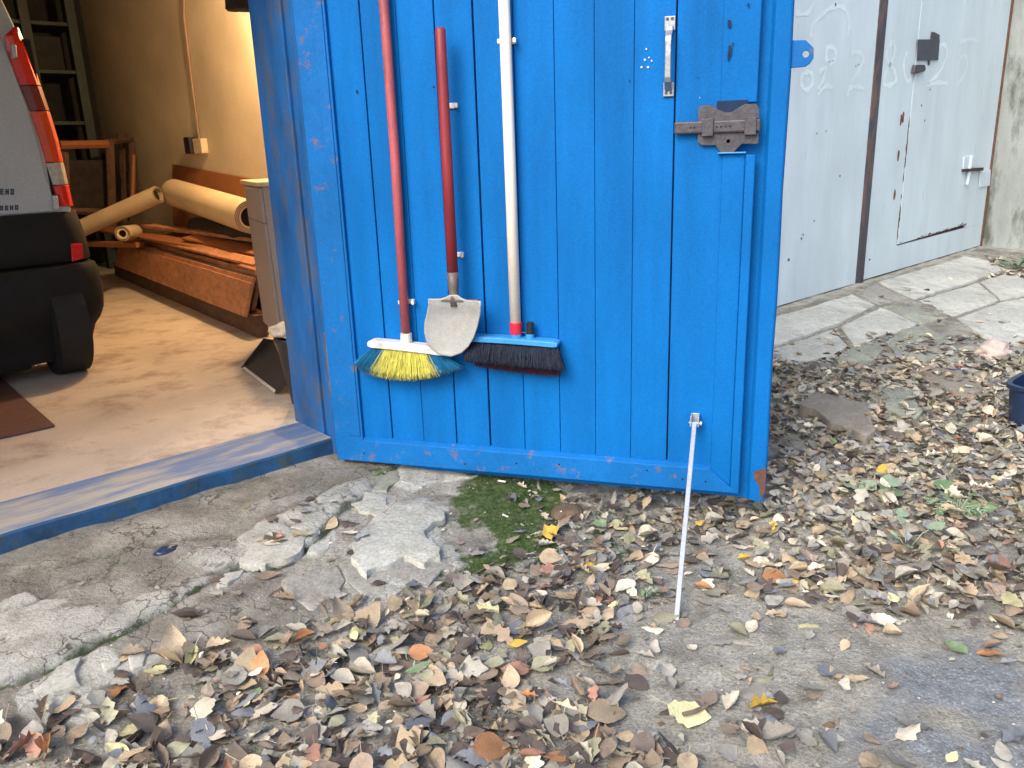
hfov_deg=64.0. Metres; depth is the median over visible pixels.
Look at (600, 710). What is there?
fallen leaf
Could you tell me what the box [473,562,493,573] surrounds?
twig
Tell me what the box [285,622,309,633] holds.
fallen leaf
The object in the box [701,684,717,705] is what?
fallen leaf
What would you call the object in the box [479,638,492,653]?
fallen leaf
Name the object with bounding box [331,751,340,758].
fallen leaf
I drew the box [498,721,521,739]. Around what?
fallen leaf
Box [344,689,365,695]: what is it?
fallen leaf
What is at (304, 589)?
concrete slab
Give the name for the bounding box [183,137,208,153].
wall socket
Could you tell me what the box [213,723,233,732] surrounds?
fallen leaf
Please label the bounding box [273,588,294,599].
fallen leaf
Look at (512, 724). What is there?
fallen leaf
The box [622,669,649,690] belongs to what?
fallen leaf
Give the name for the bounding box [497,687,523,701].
fallen leaf
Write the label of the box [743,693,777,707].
fallen leaf
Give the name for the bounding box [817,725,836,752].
fallen leaf
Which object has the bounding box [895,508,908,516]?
green leaf
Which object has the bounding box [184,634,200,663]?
fallen leaf
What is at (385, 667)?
fallen leaf
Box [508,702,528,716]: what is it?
fallen leaf
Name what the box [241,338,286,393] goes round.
dustpan
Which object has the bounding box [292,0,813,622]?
garage door
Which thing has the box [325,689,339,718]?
fallen leaf
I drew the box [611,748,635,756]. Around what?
fallen leaf
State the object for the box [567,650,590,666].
fallen leaf
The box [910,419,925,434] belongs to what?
twig
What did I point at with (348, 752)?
fallen leaf
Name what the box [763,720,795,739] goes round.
fallen leaf
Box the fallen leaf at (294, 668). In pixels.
[278,666,300,675]
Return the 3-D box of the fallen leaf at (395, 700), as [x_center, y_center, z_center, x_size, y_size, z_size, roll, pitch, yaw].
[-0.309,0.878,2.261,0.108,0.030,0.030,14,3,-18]
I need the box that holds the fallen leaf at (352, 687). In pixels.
[346,676,363,690]
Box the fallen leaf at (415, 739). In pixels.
[409,725,423,752]
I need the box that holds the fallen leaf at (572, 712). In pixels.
[562,701,587,719]
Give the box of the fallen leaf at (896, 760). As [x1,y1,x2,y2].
[882,750,927,767]
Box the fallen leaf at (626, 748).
[617,744,641,752]
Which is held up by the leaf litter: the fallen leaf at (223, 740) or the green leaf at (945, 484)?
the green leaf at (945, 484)
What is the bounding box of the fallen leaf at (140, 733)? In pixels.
[123,729,143,743]
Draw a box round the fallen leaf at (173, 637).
[160,624,186,671]
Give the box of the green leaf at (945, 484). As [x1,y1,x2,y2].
[933,479,951,489]
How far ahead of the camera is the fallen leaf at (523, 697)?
2.31 m
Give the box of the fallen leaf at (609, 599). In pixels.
[603,595,613,603]
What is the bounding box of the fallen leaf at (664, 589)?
[653,586,667,592]
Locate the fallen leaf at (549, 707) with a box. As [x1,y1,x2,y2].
[542,698,555,716]
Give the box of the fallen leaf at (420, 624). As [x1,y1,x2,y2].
[408,619,442,634]
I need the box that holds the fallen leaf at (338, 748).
[334,737,343,752]
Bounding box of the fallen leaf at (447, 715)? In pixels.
[441,700,464,732]
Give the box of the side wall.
[980,0,1023,249]
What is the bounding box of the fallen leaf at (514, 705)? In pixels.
[500,678,526,709]
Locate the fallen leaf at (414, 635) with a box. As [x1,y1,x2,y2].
[400,629,430,643]
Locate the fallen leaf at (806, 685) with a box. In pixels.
[786,681,824,689]
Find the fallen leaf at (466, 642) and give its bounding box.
[455,631,480,654]
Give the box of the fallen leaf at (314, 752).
[304,739,319,761]
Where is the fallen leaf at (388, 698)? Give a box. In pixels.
[375,695,404,705]
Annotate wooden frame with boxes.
[59,133,136,234]
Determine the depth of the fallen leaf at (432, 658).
2.48 m
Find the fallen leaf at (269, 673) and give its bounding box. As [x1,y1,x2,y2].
[266,660,276,694]
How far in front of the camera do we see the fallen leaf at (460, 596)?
2.79 m
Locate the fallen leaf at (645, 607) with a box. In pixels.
[627,604,647,613]
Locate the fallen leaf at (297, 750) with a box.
[285,748,304,758]
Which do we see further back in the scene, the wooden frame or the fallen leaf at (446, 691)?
the wooden frame
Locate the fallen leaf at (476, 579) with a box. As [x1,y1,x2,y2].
[469,575,482,582]
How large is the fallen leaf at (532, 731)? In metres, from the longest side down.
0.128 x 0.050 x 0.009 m
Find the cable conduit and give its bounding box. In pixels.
[183,0,199,138]
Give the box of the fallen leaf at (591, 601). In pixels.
[579,596,607,605]
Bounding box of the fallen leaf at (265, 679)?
[260,674,290,690]
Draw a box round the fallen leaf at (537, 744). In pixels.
[519,740,551,758]
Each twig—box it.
[204,647,239,657]
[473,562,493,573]
[682,704,707,716]
[689,692,704,702]
[773,457,821,478]
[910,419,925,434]
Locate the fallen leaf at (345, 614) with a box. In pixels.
[333,612,355,616]
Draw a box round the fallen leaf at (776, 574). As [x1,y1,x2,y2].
[761,568,787,582]
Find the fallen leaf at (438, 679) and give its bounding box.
[420,669,445,685]
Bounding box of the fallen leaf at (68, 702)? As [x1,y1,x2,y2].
[47,695,86,712]
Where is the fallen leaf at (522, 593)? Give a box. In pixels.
[506,583,529,596]
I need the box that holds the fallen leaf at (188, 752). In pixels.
[172,746,204,757]
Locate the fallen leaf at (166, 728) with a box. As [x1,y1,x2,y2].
[147,713,170,745]
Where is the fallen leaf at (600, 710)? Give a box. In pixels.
[578,698,626,723]
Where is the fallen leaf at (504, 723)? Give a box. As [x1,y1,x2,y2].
[484,717,517,729]
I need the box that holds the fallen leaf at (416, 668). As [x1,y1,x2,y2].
[404,657,440,672]
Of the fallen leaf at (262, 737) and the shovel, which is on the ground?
the fallen leaf at (262, 737)
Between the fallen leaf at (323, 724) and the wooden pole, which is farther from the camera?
the wooden pole
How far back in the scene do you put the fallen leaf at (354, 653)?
2.51 m
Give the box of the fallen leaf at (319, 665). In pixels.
[300,660,326,678]
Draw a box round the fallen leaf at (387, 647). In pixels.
[373,643,393,653]
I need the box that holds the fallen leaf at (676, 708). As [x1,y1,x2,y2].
[650,695,711,727]
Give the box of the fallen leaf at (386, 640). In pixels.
[366,633,392,644]
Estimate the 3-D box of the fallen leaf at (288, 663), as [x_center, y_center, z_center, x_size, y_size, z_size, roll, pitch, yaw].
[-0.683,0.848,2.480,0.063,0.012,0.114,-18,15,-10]
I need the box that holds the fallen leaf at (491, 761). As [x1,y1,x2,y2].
[485,757,501,767]
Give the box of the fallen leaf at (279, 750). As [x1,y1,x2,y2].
[264,747,289,751]
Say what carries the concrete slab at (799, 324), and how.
on the ground
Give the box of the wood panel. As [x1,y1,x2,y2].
[172,164,250,227]
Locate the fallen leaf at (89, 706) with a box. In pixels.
[77,704,118,708]
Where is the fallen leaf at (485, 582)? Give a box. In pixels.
[471,574,497,587]
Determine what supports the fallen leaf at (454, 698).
on the fallen leaf at (480, 694)
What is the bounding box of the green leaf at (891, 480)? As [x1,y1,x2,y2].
[882,474,901,489]
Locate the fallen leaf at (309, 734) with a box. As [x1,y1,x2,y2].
[296,722,317,744]
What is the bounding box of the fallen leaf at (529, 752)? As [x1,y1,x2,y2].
[513,748,545,755]
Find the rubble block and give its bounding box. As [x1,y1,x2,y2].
[974,339,1014,360]
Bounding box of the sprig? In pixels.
[887,514,944,547]
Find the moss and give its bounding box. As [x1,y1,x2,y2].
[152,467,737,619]
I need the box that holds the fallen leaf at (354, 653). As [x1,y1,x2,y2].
[346,648,367,659]
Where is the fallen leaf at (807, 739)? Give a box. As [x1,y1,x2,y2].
[793,729,826,753]
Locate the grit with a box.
[0,321,1023,767]
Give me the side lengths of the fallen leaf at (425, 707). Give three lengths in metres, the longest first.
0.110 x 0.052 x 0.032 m
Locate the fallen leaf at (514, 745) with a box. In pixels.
[504,733,519,747]
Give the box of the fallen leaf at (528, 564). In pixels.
[523,559,538,568]
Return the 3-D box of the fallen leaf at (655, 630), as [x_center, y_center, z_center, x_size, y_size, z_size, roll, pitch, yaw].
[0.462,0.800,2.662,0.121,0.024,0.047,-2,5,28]
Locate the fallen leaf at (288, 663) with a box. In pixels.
[283,660,296,668]
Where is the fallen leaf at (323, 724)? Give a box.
[300,721,326,729]
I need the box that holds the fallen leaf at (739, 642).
[731,639,754,644]
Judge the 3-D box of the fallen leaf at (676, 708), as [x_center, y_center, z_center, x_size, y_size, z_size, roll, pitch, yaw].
[0.459,0.892,2.240,0.171,0.018,0.092,11,26,20]
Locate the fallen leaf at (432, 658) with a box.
[427,654,445,665]
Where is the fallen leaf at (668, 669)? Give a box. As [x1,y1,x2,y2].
[660,662,675,675]
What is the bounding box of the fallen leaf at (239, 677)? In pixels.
[216,665,249,684]
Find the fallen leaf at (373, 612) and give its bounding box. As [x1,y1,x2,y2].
[352,601,379,627]
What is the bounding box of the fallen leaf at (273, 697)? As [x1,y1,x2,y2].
[254,690,278,709]
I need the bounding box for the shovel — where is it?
[424,27,480,356]
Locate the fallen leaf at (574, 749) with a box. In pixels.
[555,742,588,762]
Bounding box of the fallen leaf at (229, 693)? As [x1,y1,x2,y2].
[216,682,242,698]
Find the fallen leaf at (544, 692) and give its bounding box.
[532,687,550,705]
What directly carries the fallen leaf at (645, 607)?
on the leaf litter
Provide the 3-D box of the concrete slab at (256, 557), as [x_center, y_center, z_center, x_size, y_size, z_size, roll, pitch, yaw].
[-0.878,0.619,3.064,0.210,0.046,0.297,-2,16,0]
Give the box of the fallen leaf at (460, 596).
[449,591,470,606]
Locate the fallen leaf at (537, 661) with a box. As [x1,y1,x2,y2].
[525,656,559,671]
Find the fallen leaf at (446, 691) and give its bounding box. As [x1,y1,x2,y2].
[441,686,462,692]
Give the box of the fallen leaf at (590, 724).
[566,721,598,735]
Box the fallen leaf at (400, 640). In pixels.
[390,628,408,649]
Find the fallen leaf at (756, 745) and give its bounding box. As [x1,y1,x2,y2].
[741,725,768,755]
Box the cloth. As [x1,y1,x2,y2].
[267,321,285,338]
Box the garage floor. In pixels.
[0,263,297,501]
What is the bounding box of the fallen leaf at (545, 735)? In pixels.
[531,722,555,747]
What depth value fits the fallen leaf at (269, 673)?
2.38 m
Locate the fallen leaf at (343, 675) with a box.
[326,668,355,683]
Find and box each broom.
[353,0,463,381]
[462,0,565,376]
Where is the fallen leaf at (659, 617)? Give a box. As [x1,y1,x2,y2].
[646,612,679,622]
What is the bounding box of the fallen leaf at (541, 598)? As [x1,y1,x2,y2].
[538,588,547,604]
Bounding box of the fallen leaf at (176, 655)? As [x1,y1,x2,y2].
[153,645,183,662]
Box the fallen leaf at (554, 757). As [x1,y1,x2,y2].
[541,751,569,761]
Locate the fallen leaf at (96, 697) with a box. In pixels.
[86,678,110,713]
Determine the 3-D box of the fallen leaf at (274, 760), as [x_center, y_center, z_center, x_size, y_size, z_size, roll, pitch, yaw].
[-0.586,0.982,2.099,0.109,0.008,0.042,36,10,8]
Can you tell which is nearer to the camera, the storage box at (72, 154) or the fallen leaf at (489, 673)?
the fallen leaf at (489, 673)
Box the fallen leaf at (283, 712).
[271,699,319,721]
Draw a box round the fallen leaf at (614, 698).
[606,682,627,705]
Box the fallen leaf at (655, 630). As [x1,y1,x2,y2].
[641,626,668,633]
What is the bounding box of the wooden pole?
[131,154,135,195]
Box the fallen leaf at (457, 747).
[448,737,473,759]
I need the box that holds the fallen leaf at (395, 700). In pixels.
[381,694,417,706]
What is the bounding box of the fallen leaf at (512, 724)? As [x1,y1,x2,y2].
[500,717,520,731]
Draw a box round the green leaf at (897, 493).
[878,483,902,495]
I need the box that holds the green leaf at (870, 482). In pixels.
[858,480,876,490]
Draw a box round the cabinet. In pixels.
[240,179,283,326]
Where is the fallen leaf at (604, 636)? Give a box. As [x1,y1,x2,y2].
[598,633,619,640]
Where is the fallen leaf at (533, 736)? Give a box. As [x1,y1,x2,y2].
[517,733,549,744]
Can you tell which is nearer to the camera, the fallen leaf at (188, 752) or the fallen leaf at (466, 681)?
the fallen leaf at (188, 752)
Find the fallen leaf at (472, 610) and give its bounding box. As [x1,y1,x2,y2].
[462,605,493,618]
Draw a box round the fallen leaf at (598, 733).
[591,722,604,745]
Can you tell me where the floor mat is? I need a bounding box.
[0,377,54,438]
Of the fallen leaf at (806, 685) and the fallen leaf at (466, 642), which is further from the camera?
the fallen leaf at (466, 642)
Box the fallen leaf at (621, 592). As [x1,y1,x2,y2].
[613,588,628,598]
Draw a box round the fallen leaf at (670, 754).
[655,746,679,764]
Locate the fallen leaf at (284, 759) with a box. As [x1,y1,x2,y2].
[275,751,293,767]
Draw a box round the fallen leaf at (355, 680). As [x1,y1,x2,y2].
[341,675,358,685]
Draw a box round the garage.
[0,0,336,554]
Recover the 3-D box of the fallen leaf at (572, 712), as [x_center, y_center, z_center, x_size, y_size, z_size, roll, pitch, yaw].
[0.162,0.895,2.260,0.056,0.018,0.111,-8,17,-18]
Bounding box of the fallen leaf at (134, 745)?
[108,739,145,752]
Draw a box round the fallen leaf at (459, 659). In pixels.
[446,654,475,664]
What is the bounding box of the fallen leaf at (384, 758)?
[376,756,396,761]
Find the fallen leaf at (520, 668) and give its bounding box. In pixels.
[501,661,533,674]
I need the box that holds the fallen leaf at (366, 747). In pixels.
[358,733,376,753]
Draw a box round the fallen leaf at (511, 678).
[502,664,519,688]
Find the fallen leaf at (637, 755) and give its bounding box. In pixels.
[624,745,647,761]
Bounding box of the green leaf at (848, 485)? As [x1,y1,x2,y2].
[836,481,874,488]
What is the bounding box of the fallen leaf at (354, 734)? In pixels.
[340,725,377,738]
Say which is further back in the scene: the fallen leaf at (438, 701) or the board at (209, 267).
the board at (209, 267)
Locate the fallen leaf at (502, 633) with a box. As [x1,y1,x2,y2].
[486,617,512,644]
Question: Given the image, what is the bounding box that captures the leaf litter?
[0,254,1023,767]
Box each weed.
[637,585,659,598]
[919,489,997,519]
[995,255,1023,267]
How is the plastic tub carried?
on the ground
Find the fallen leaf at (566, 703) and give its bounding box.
[548,697,577,711]
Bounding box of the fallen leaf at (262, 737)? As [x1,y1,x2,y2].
[248,733,275,742]
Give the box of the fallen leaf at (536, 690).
[529,687,543,699]
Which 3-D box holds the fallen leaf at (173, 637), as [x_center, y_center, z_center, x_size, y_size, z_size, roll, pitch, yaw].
[-1.013,0.798,2.452,0.076,0.159,0.012,0,-24,-34]
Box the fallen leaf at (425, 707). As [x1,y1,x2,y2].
[414,699,435,719]
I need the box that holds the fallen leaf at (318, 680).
[300,663,324,686]
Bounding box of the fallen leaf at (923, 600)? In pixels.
[921,597,938,607]
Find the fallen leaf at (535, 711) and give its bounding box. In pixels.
[527,695,543,724]
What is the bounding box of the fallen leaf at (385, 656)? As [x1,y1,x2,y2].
[368,648,396,663]
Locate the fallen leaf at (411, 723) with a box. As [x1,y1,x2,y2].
[395,717,435,729]
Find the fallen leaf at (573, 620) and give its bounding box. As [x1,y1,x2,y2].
[562,616,580,624]
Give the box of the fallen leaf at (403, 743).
[399,738,416,756]
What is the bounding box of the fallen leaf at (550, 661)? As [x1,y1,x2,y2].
[539,656,556,666]
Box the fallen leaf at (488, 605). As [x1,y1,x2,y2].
[476,601,498,613]
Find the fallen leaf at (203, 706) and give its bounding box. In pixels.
[189,696,215,729]
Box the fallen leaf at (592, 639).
[584,625,598,649]
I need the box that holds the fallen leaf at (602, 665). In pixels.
[580,652,615,675]
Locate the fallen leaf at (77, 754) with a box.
[58,748,100,765]
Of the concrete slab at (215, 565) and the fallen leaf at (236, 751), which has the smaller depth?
the fallen leaf at (236, 751)
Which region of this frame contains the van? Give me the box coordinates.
[0,0,103,374]
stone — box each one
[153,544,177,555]
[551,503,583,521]
[799,391,875,442]
[867,385,922,422]
[921,367,984,401]
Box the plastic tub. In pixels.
[1006,372,1023,425]
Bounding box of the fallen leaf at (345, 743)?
[343,733,350,753]
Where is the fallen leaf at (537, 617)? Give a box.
[515,609,551,628]
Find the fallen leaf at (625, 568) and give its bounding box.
[618,565,634,573]
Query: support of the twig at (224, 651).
on the ground
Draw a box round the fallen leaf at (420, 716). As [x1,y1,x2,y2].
[413,714,428,729]
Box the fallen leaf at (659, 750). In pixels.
[654,740,663,754]
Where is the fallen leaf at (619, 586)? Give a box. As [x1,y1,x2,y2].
[615,576,639,591]
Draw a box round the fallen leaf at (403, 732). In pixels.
[390,725,429,750]
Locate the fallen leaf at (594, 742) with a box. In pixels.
[583,724,600,763]
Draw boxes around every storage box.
[61,149,76,159]
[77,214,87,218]
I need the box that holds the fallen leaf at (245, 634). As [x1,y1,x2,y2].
[226,629,255,640]
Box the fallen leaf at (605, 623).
[592,620,611,639]
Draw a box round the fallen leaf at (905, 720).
[888,714,932,730]
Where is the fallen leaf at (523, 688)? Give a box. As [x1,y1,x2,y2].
[514,684,531,698]
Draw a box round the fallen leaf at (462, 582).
[453,572,473,591]
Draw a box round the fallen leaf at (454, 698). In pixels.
[446,691,474,701]
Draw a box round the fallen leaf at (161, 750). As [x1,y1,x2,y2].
[152,740,168,767]
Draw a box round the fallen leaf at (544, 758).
[531,738,549,761]
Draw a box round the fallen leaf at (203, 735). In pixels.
[190,707,214,742]
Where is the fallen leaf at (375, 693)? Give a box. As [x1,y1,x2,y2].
[370,678,380,706]
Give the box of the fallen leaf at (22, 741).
[6,730,38,753]
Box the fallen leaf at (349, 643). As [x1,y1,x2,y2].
[332,638,353,648]
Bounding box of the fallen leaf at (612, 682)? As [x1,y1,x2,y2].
[595,679,628,683]
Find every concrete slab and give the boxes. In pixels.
[34,657,81,695]
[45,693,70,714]
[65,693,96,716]
[102,656,120,673]
[128,653,146,671]
[183,562,223,567]
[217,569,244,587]
[239,529,307,571]
[281,565,345,610]
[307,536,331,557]
[339,554,453,599]
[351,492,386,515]
[351,503,445,579]
[371,470,399,493]
[400,467,477,488]
[773,330,847,367]
[774,294,874,346]
[838,341,882,363]
[840,308,917,345]
[856,284,908,304]
[878,256,1002,299]
[884,305,947,324]
[886,325,959,361]
[920,283,998,316]
[957,298,1023,344]
[980,273,1023,300]
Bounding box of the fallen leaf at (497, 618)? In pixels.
[485,613,505,635]
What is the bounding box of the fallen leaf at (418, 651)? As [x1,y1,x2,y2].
[397,644,433,659]
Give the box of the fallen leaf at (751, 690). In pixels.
[738,685,783,699]
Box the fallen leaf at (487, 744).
[462,731,511,758]
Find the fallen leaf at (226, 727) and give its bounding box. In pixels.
[222,722,229,733]
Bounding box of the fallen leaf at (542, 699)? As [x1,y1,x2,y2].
[538,687,556,711]
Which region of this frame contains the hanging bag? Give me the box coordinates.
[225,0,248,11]
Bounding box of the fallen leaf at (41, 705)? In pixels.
[32,693,48,722]
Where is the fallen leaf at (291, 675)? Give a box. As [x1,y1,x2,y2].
[282,670,300,680]
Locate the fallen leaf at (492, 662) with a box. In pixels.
[482,656,514,667]
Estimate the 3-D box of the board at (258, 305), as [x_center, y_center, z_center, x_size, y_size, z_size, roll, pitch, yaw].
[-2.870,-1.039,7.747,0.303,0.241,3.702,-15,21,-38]
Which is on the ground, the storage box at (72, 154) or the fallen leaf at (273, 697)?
the fallen leaf at (273, 697)
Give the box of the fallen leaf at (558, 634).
[552,631,566,637]
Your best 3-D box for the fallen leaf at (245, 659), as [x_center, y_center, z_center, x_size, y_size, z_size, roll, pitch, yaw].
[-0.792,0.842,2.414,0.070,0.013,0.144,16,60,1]
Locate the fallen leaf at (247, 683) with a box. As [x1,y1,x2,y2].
[237,678,256,689]
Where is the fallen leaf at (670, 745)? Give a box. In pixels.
[658,731,678,754]
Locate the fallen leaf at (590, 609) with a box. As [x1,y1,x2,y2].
[576,605,610,618]
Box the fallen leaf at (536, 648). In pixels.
[527,634,551,661]
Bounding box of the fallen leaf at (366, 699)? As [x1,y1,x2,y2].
[352,692,375,704]
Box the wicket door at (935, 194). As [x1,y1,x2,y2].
[897,0,992,244]
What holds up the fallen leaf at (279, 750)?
on the leaf litter
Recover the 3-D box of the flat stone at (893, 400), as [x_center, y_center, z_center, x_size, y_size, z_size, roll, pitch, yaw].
[2.091,0.121,4.493,0.262,0.104,0.466,3,17,18]
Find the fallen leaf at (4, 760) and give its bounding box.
[0,754,10,762]
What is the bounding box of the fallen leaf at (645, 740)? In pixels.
[630,722,654,754]
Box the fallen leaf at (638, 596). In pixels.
[626,592,644,599]
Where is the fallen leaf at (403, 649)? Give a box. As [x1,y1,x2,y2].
[393,645,409,658]
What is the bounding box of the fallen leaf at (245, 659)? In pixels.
[233,645,255,676]
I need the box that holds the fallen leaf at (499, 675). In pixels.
[494,668,502,678]
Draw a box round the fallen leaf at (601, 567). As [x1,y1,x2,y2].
[589,562,612,572]
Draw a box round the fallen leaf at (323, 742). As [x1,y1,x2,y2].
[314,738,339,746]
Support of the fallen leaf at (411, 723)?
on the leaf litter
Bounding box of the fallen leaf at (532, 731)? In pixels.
[530,724,545,744]
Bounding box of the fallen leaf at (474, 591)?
[470,585,490,601]
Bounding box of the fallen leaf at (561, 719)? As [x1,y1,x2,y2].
[543,713,574,736]
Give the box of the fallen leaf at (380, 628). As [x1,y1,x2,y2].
[375,617,394,632]
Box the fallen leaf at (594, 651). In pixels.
[574,648,601,659]
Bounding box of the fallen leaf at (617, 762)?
[601,754,633,767]
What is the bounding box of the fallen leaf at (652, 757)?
[633,748,669,767]
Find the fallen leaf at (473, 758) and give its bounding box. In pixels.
[455,741,488,766]
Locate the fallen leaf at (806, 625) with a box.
[791,623,818,627]
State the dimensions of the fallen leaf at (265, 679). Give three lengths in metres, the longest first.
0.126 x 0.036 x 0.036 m
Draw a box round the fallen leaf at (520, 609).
[513,605,534,615]
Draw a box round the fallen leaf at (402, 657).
[382,650,405,670]
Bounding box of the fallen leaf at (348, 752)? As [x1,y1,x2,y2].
[344,738,361,756]
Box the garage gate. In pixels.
[777,0,1010,305]
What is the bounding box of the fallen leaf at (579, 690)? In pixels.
[570,675,587,703]
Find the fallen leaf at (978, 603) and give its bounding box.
[973,597,986,611]
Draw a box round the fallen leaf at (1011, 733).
[1001,725,1023,741]
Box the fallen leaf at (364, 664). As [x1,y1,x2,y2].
[341,657,375,674]
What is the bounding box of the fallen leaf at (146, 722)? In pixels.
[127,713,155,731]
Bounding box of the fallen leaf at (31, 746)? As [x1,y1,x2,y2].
[25,731,43,762]
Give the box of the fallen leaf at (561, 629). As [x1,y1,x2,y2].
[556,623,582,633]
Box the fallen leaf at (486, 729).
[480,727,502,730]
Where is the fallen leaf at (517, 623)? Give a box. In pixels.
[508,618,528,636]
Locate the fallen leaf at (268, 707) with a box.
[250,696,284,719]
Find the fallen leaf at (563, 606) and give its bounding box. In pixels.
[557,601,569,610]
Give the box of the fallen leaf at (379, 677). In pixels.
[372,662,390,695]
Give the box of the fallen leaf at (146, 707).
[133,693,155,717]
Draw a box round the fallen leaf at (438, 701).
[434,690,443,715]
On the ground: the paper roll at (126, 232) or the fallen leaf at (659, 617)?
the fallen leaf at (659, 617)
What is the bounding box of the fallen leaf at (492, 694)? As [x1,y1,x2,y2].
[481,681,502,712]
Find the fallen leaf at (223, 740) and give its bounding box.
[211,734,242,743]
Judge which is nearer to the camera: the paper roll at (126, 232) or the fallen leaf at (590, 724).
the fallen leaf at (590, 724)
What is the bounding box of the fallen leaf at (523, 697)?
[501,690,525,706]
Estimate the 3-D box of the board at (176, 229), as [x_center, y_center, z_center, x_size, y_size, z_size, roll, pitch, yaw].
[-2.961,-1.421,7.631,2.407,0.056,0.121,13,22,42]
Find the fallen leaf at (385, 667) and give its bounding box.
[382,664,393,675]
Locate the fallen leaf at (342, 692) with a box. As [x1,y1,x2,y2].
[331,686,349,695]
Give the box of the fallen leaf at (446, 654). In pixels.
[427,650,454,663]
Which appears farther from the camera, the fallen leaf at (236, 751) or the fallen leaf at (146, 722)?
the fallen leaf at (146, 722)
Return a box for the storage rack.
[11,0,115,268]
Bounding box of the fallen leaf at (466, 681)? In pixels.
[455,675,480,686]
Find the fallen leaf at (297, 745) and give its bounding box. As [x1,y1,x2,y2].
[283,743,322,748]
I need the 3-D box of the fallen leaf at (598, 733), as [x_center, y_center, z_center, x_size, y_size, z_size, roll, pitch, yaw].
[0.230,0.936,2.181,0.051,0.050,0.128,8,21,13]
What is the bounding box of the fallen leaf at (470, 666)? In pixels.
[448,655,488,679]
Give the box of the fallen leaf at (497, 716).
[492,712,503,731]
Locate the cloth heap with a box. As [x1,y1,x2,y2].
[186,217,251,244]
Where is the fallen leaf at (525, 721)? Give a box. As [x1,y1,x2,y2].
[512,715,541,729]
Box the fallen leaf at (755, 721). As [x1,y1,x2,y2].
[731,717,763,733]
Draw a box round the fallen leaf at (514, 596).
[509,592,527,615]
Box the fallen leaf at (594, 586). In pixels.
[585,583,612,597]
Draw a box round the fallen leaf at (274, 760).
[267,754,279,763]
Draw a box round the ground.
[0,246,1023,767]
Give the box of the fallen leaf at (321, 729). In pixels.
[312,709,326,744]
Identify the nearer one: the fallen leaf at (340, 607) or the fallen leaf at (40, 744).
the fallen leaf at (40, 744)
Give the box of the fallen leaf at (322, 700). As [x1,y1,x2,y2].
[318,697,346,706]
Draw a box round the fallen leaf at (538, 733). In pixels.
[532,725,545,735]
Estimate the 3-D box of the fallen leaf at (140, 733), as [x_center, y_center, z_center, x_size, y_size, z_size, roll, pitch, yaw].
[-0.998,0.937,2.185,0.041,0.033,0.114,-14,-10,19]
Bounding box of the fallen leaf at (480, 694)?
[470,692,489,699]
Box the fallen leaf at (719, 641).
[703,637,733,644]
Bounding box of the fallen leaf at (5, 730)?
[0,705,11,752]
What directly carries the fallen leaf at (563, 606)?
on the ground
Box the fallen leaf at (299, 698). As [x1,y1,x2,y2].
[271,696,300,719]
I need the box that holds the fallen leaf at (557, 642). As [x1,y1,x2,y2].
[539,637,568,648]
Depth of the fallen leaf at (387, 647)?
2.55 m
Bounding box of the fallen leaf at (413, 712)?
[409,701,420,716]
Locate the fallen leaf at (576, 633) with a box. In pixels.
[565,627,579,639]
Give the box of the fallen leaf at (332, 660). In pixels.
[326,656,341,666]
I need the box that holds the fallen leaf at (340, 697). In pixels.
[332,695,348,707]
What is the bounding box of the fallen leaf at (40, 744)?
[34,732,50,758]
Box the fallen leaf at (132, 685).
[123,678,136,696]
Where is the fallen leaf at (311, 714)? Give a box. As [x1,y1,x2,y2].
[299,712,337,719]
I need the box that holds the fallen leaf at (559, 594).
[550,592,574,598]
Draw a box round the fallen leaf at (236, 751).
[224,741,247,767]
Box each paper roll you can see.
[79,186,164,235]
[114,225,141,240]
[161,179,250,233]
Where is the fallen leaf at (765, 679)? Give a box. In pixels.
[752,675,783,682]
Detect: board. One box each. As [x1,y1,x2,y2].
[87,241,144,247]
[98,226,240,252]
[113,262,268,336]
[114,247,253,316]
[128,239,256,274]
[129,232,255,269]
[134,223,251,241]
[138,247,255,314]
[147,244,258,310]
[153,241,254,266]
[166,227,253,256]
[181,234,253,255]
[256,294,261,308]
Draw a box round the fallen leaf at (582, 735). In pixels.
[569,709,589,742]
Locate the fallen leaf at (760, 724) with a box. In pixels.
[757,712,768,729]
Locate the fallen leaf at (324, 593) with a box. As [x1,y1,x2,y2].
[317,591,346,598]
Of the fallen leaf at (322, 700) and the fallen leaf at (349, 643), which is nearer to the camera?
the fallen leaf at (322, 700)
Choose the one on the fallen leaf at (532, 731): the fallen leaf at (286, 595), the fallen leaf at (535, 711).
the fallen leaf at (535, 711)
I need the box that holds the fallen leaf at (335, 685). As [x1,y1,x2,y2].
[315,680,343,696]
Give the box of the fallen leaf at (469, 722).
[458,707,471,738]
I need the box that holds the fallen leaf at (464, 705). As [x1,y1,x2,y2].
[451,692,466,709]
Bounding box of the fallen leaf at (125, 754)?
[116,745,149,759]
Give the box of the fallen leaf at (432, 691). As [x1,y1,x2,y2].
[427,686,442,695]
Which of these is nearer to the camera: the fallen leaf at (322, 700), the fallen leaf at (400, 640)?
the fallen leaf at (322, 700)
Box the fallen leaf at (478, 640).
[462,633,486,653]
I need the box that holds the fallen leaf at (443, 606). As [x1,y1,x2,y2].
[434,589,451,613]
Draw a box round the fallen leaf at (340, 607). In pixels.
[333,596,353,628]
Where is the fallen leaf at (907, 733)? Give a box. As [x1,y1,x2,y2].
[889,723,920,740]
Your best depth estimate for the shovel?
3.26 m
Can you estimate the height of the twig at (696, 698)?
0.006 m
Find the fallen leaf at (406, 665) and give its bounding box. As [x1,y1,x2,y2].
[383,660,412,676]
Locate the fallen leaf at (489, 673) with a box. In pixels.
[477,667,497,680]
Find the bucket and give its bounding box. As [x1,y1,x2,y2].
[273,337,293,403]
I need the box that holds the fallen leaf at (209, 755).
[199,746,219,767]
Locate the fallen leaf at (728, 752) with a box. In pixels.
[712,744,736,760]

